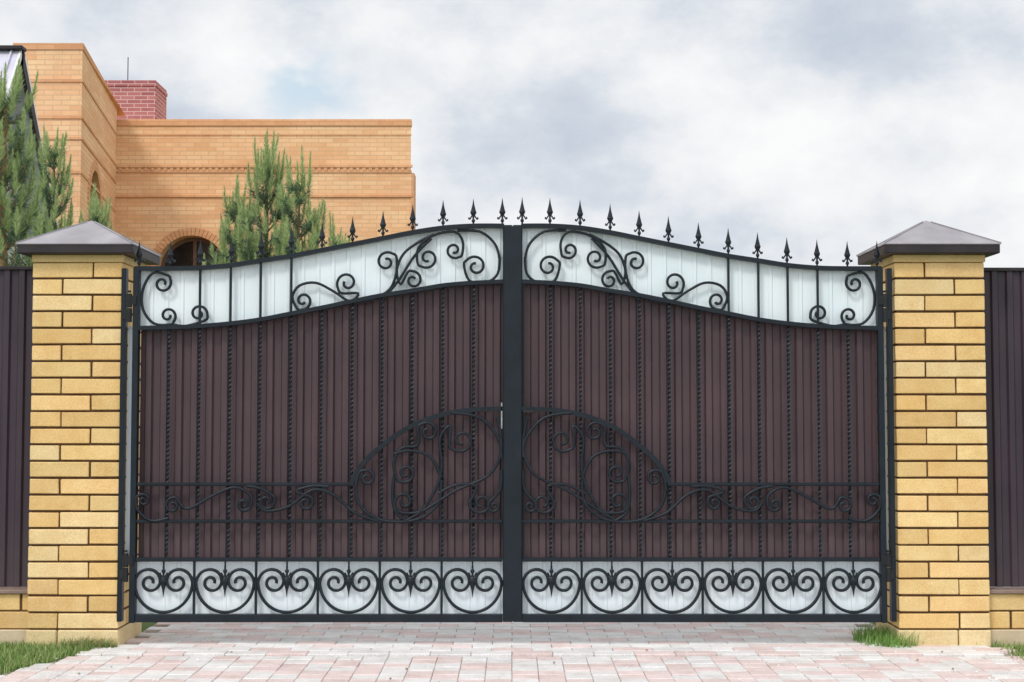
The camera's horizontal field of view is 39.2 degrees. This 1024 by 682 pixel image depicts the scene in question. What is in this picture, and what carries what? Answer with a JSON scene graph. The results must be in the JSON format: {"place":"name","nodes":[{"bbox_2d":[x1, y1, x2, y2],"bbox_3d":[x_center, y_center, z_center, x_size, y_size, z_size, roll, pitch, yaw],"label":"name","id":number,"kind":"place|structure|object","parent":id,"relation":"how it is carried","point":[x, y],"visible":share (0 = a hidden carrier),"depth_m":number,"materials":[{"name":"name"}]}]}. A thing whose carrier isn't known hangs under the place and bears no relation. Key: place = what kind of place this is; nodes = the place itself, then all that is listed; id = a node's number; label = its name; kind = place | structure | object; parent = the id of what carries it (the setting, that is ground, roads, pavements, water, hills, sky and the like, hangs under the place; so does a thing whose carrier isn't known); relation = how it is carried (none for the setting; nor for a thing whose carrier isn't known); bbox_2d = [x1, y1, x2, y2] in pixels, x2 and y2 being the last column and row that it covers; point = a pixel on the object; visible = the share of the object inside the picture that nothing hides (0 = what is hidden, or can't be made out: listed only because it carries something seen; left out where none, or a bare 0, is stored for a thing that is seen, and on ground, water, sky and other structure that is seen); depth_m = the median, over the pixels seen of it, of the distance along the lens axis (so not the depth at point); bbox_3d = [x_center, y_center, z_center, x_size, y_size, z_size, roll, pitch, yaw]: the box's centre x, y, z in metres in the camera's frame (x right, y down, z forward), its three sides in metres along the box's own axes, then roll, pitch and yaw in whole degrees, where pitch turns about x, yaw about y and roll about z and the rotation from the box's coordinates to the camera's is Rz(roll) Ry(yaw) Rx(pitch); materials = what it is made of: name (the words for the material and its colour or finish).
{"place":"outdoors","nodes":[
{"label":"outdoors","id":0,"kind":"place"},
{"bbox_2d":[2,128,25,265],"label":"walls","id":1,"kind":"structure","parent":0,"point":[14,215],"depth_m":18.22,"materials":[{"name":"white"}]},
{"bbox_2d":[0,50,48,237],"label":"roof","id":2,"kind":"structure","parent":1,"relation":"attached to","point":[10,57],"depth_m":17.88,"materials":[{"name":"grey metal"}]},
{"bbox_2d":[0,45,26,51],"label":"ridge cap","id":3,"kind":"object","parent":2,"relation":"on","point":[11,47],"visible":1,"depth_m":17.46,"materials":[{"name":"black metal"}]},
{"bbox_2d":[6,50,21,98],"bbox_3d":[-5.994,-2.683,16.892,0.027,1.824,1.200,0,-3,0],"label":"front bargeboard","id":4,"kind":"object","parent":2,"relation":"attached to","point":[18,57],"visible":0.38,"depth_m":17.30,"materials":[{"name":"white"}]},
{"bbox_2d":[20,51,56,229],"bbox_3d":[-5.984,-1.558,18.736,0.047,3.942,2.600,0,-3,0],"label":"bargeboard","id":5,"kind":"object","parent":2,"relation":"attached to","point":[32,113],"visible":0.31,"depth_m":17.87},
{"bbox_2d":[25,55,57,228],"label":"barge trim","id":6,"kind":"structure","parent":5,"relation":"attached to","point":[35,110],"depth_m":17.96,"materials":[{"name":"white"}]},
{"bbox_2d":[26,622,141,647],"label":"plinth block","id":7,"kind":"structure","parent":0,"point":[125,633],"depth_m":7.26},
{"bbox_2d":[27,263,140,627],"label":"bricks","id":8,"kind":"object","parent":7,"relation":"on","point":[77,469],"visible":0.73,"depth_m":7.31,"materials":[{"name":"yellow brick"}]},
{"bbox_2d":[32,254,146,267],"bbox_3d":[-2.224,-0.412,7.591,0.471,0.040,0.471,0,-3,0],"label":"top collar","id":9,"kind":"object","parent":8,"relation":"on","point":[82,258],"visible":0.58,"depth_m":7.36,"materials":[{"name":"yellow brick"}]},
{"bbox_2d":[16,221,160,256],"bbox_3d":[-2.224,-0.557,7.598,0.593,0.161,0.593,0,-3,0],"label":"cap","id":10,"kind":"object","parent":9,"relation":"on","point":[91,232],"visible":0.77,"depth_m":7.38,"materials":[{"name":"grey metal"}]},
{"bbox_2d":[17,244,159,264],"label":"cap fascia","id":11,"kind":"structure","parent":10,"relation":"attached to","point":[128,250],"depth_m":7.30,"materials":[{"name":"grey metal"}]},
{"bbox_2d":[16,221,160,255],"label":"hip seams","id":12,"kind":"object","parent":10,"relation":"on","point":[118,234],"visible":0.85,"depth_m":7.50,"materials":[{"name":"grey metal"}]},
{"bbox_2d":[117,198,521,622],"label":"wrought iron gate","id":13,"kind":"structure","parent":8,"relation":"attached to","point":[333,433],"depth_m":7.35,"materials":[{"name":"metal"}]},
{"bbox_2d":[141,622,875,632],"bbox_3d":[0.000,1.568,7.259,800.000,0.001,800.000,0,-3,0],"label":"ground","id":14,"kind":"structure","parent":0,"point":[146,625],"depth_m":8.19,"materials":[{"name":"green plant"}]},
{"bbox_2d":[0,629,28,646],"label":"plinth","id":15,"kind":"structure","parent":14,"relation":"on","point":[16,635],"depth_m":7.30,"materials":[{"name":"beige concrete"}]},
{"bbox_2d":[0,594,28,627],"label":"bricks","id":16,"kind":"object","parent":15,"relation":"on","point":[12,619],"visible":0.59,"depth_m":7.32,"materials":[{"name":"yellow brick"}]},
{"bbox_2d":[0,586,27,593],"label":"coping","id":17,"kind":"object","parent":16,"relation":"on","point":[14,590],"visible":0.43,"depth_m":7.30,"materials":[{"name":"stone"}]},
{"bbox_2d":[0,266,35,586],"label":"profiled fence","id":18,"kind":"object","parent":17,"relation":"on","point":[16,310],"visible":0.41,"depth_m":7.46,"materials":[{"name":"brown metal"}]},
{"bbox_2d":[0,594,29,628],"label":"mortar joints","id":19,"kind":"object","parent":15,"relation":"on","point":[21,610],"visible":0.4,"depth_m":7.33,"materials":[{"name":"concrete"}]},
{"bbox_2d":[30,263,140,629],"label":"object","id":20,"kind":"object","parent":15,"relation":"on","point":[70,444],"visible":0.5,"depth_m":7.32,"materials":[{"name":"concrete"}]},
{"bbox_2d":[0,58,54,265],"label":"pine tree","id":21,"kind":"object","parent":14,"relation":"on","point":[11,169],"visible":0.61,"depth_m":10.55,"materials":[{"name":"green plant"}]},
{"bbox_2d":[15,124,80,265],"bbox_3d":[-4.123,-0.068,12.857,0.828,3.787,0.950,0,-3,0],"label":"pine tree","id":22,"kind":"object","parent":14,"relation":"on","point":[56,190],"visible":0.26,"depth_m":12.85,"materials":[{"name":"green plant"}]},
{"bbox_2d":[0,640,109,674],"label":"grass","id":23,"kind":"structure","parent":14,"relation":"on","point":[14,657],"depth_m":6.97,"materials":[{"name":"green plant"}]},
{"bbox_2d":[79,183,113,229],"bbox_3d":[-3.598,0.198,12.538,0.761,3.224,0.648,0,-3,0],"label":"pine tree","id":24,"kind":"object","parent":14,"relation":"on","point":[96,215],"visible":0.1,"depth_m":12.60,"materials":[{"name":"green plant"}]},
{"bbox_2d":[25,50,410,265],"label":"walls","id":25,"kind":"structure","parent":14,"relation":"on","point":[151,223],"depth_m":25.50,"materials":[{"name":"brick"}]},
{"bbox_2d":[105,80,167,118],"bbox_3d":[-7.409,-4.256,28.038,1.135,1.476,0.930,0,-3,0],"label":"chimney","id":26,"kind":"object","parent":25,"relation":"on","point":[140,99],"visible":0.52,"depth_m":27.61,"materials":[{"name":"red brick"}]},
{"bbox_2d":[87,160,226,265],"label":"arch rings","id":27,"kind":"object","parent":25,"relation":"attached to","point":[95,168],"visible":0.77,"depth_m":25.43,"materials":[{"name":"brick"}]},
{"bbox_2d":[161,237,223,265],"bbox_3d":[-5.676,-0.484,25.683,1.240,2.744,0.067,0,-3,0],"label":"window frame","id":28,"kind":"object","parent":25,"relation":"attached to","point":[194,240],"visible":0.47,"depth_m":25.72,"materials":[{"name":"brown wood"}]},
{"bbox_2d":[166,242,222,265],"bbox_3d":[-5.676,-0.482,25.719,1.240,2.744,0.001,0,-3,0],"label":"window glass","id":29,"kind":"object","parent":28,"relation":"in","point":[183,255],"visible":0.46,"depth_m":25.77,"materials":[{"name":"black glass"}]},
{"bbox_2d":[13,43,415,229],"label":"brick bands","id":30,"kind":"object","parent":25,"relation":"attached to","point":[230,122],"visible":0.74,"depth_m":25.50,"materials":[{"name":"brick"}]},
{"bbox_2d":[201,171,262,264],"bbox_3d":[-2.402,0.155,12.623,0.776,3.317,0.725,0,-3,0],"label":"pine tree","id":31,"kind":"object","parent":14,"relation":"on","point":[224,231],"visible":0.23,"depth_m":12.64,"materials":[{"name":"green plant"}]},
{"bbox_2d":[224,129,296,262],"bbox_3d":[-2.057,-0.019,12.295,0.916,3.633,0.840,-2,-4,33],"label":"pine tree","id":32,"kind":"object","parent":14,"relation":"on","point":[266,178],"visible":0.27,"depth_m":12.31,"materials":[{"name":"green plant"}]},
{"bbox_2d":[254,144,339,258],"bbox_3d":[-1.788,0.067,12.066,0.840,3.440,0.876,0,-3,0],"label":"pine tree","id":33,"kind":"object","parent":14,"relation":"on","point":[311,222],"visible":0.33,"depth_m":12.06,"materials":[{"name":"green plant"}]},
{"bbox_2d":[323,211,351,246],"bbox_3d":[-1.508,0.317,12.720,0.795,3.007,0.726,0,-3,0],"label":"pine tree","id":34,"kind":"object","parent":14,"relation":"on","point":[333,241],"visible":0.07,"depth_m":12.80,"materials":[{"name":"green plant"}]},
{"bbox_2d":[976,639,1023,659],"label":"grass","id":35,"kind":"structure","parent":14,"relation":"on","point":[1018,648],"depth_m":7.15,"materials":[{"name":"green plant"}]},
{"bbox_2d":[988,629,1023,646],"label":"plinth","id":36,"kind":"structure","parent":14,"relation":"on","point":[1010,635],"depth_m":7.30,"materials":[{"name":"beige concrete"}]},
{"bbox_2d":[883,263,986,629],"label":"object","id":37,"kind":"object","parent":36,"relation":"on","point":[926,410],"visible":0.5,"depth_m":7.32,"materials":[{"name":"concrete"}]},
{"bbox_2d":[987,595,1023,628],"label":"mortar joints","id":38,"kind":"object","parent":36,"relation":"on","point":[1010,611],"visible":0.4,"depth_m":7.33,"materials":[{"name":"concrete"}]},
{"bbox_2d":[988,594,1023,627],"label":"bricks","id":39,"kind":"object","parent":36,"relation":"on","point":[1005,602],"visible":0.69,"depth_m":7.32,"materials":[{"name":"yellow brick"}]},
{"bbox_2d":[990,586,1023,593],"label":"coping","id":40,"kind":"object","parent":39,"relation":"on","point":[1006,590],"visible":0.43,"depth_m":7.30,"materials":[{"name":"stone"}]},
{"bbox_2d":[981,268,1023,586],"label":"profiled fence","id":41,"kind":"object","parent":40,"relation":"on","point":[1003,311],"visible":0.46,"depth_m":7.46,"materials":[{"name":"brown metal"}]},
{"bbox_2d":[0,621,1023,681],"bbox_3d":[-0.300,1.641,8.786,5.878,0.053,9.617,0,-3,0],"label":"paved driveway","id":42,"kind":"structure","parent":0,"point":[283,652],"depth_m":7.00,"materials":[{"name":"stone"}]},
{"bbox_2d":[59,635,118,650],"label":"weeds","id":43,"kind":"object","parent":42,"relation":"on","point":[105,644],"visible":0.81,"depth_m":7.20,"materials":[{"name":"green plant"}]},
{"bbox_2d":[46,636,1020,681],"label":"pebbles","id":44,"kind":"object","parent":42,"relation":"on","point":[390,678],"visible":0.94,"depth_m":6.81,"materials":[{"name":"stone"}]},
{"bbox_2d":[850,622,923,647],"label":"weeds","id":45,"kind":"object","parent":42,"relation":"on","point":[883,636],"visible":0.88,"depth_m":7.30,"materials":[{"name":"green plant"}]},
{"bbox_2d":[0,0,1023,267],"label":"sky","id":46,"kind":"structure","parent":0,"point":[834,124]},
{"bbox_2d":[876,622,990,646],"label":"plinth block","id":47,"kind":"structure","parent":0,"point":[953,637],"depth_m":7.26,"materials":[{"name":"beige stone"}]},
{"bbox_2d":[876,263,989,627],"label":"bricks","id":48,"kind":"object","parent":47,"relation":"on","point":[943,503],"visible":0.69,"depth_m":7.31,"materials":[{"name":"yellow brick"}]},
{"bbox_2d":[513,199,896,622],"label":"wrought iron gate","id":49,"kind":"structure","parent":48,"relation":"attached to","point":[706,433],"depth_m":7.35,"materials":[{"name":"brown metal"}]},
{"bbox_2d":[871,254,984,267],"bbox_3d":[2.189,-0.412,7.591,0.471,0.040,0.471,0,-3,0],"label":"top collar","id":50,"kind":"object","parent":48,"relation":"on","point":[933,258],"visible":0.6,"depth_m":7.36,"materials":[{"name":"yellow brick"}]},
{"bbox_2d":[857,221,1000,256],"bbox_3d":[2.189,-0.557,7.598,0.593,0.161,0.593,0,-3,0],"label":"cap","id":51,"kind":"object","parent":50,"relation":"on","point":[926,232],"visible":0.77,"depth_m":7.38,"materials":[{"name":"grey metal"}]},
{"bbox_2d":[856,221,1001,255],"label":"hip seams","id":52,"kind":"object","parent":51,"relation":"on","point":[890,238],"visible":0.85,"depth_m":7.49,"materials":[{"name":"grey metal"}]},
{"bbox_2d":[858,244,999,264],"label":"cap fascia","id":53,"kind":"structure","parent":51,"relation":"attached to","point":[888,250],"depth_m":7.30,"materials":[{"name":"grey metal"}]}
]}

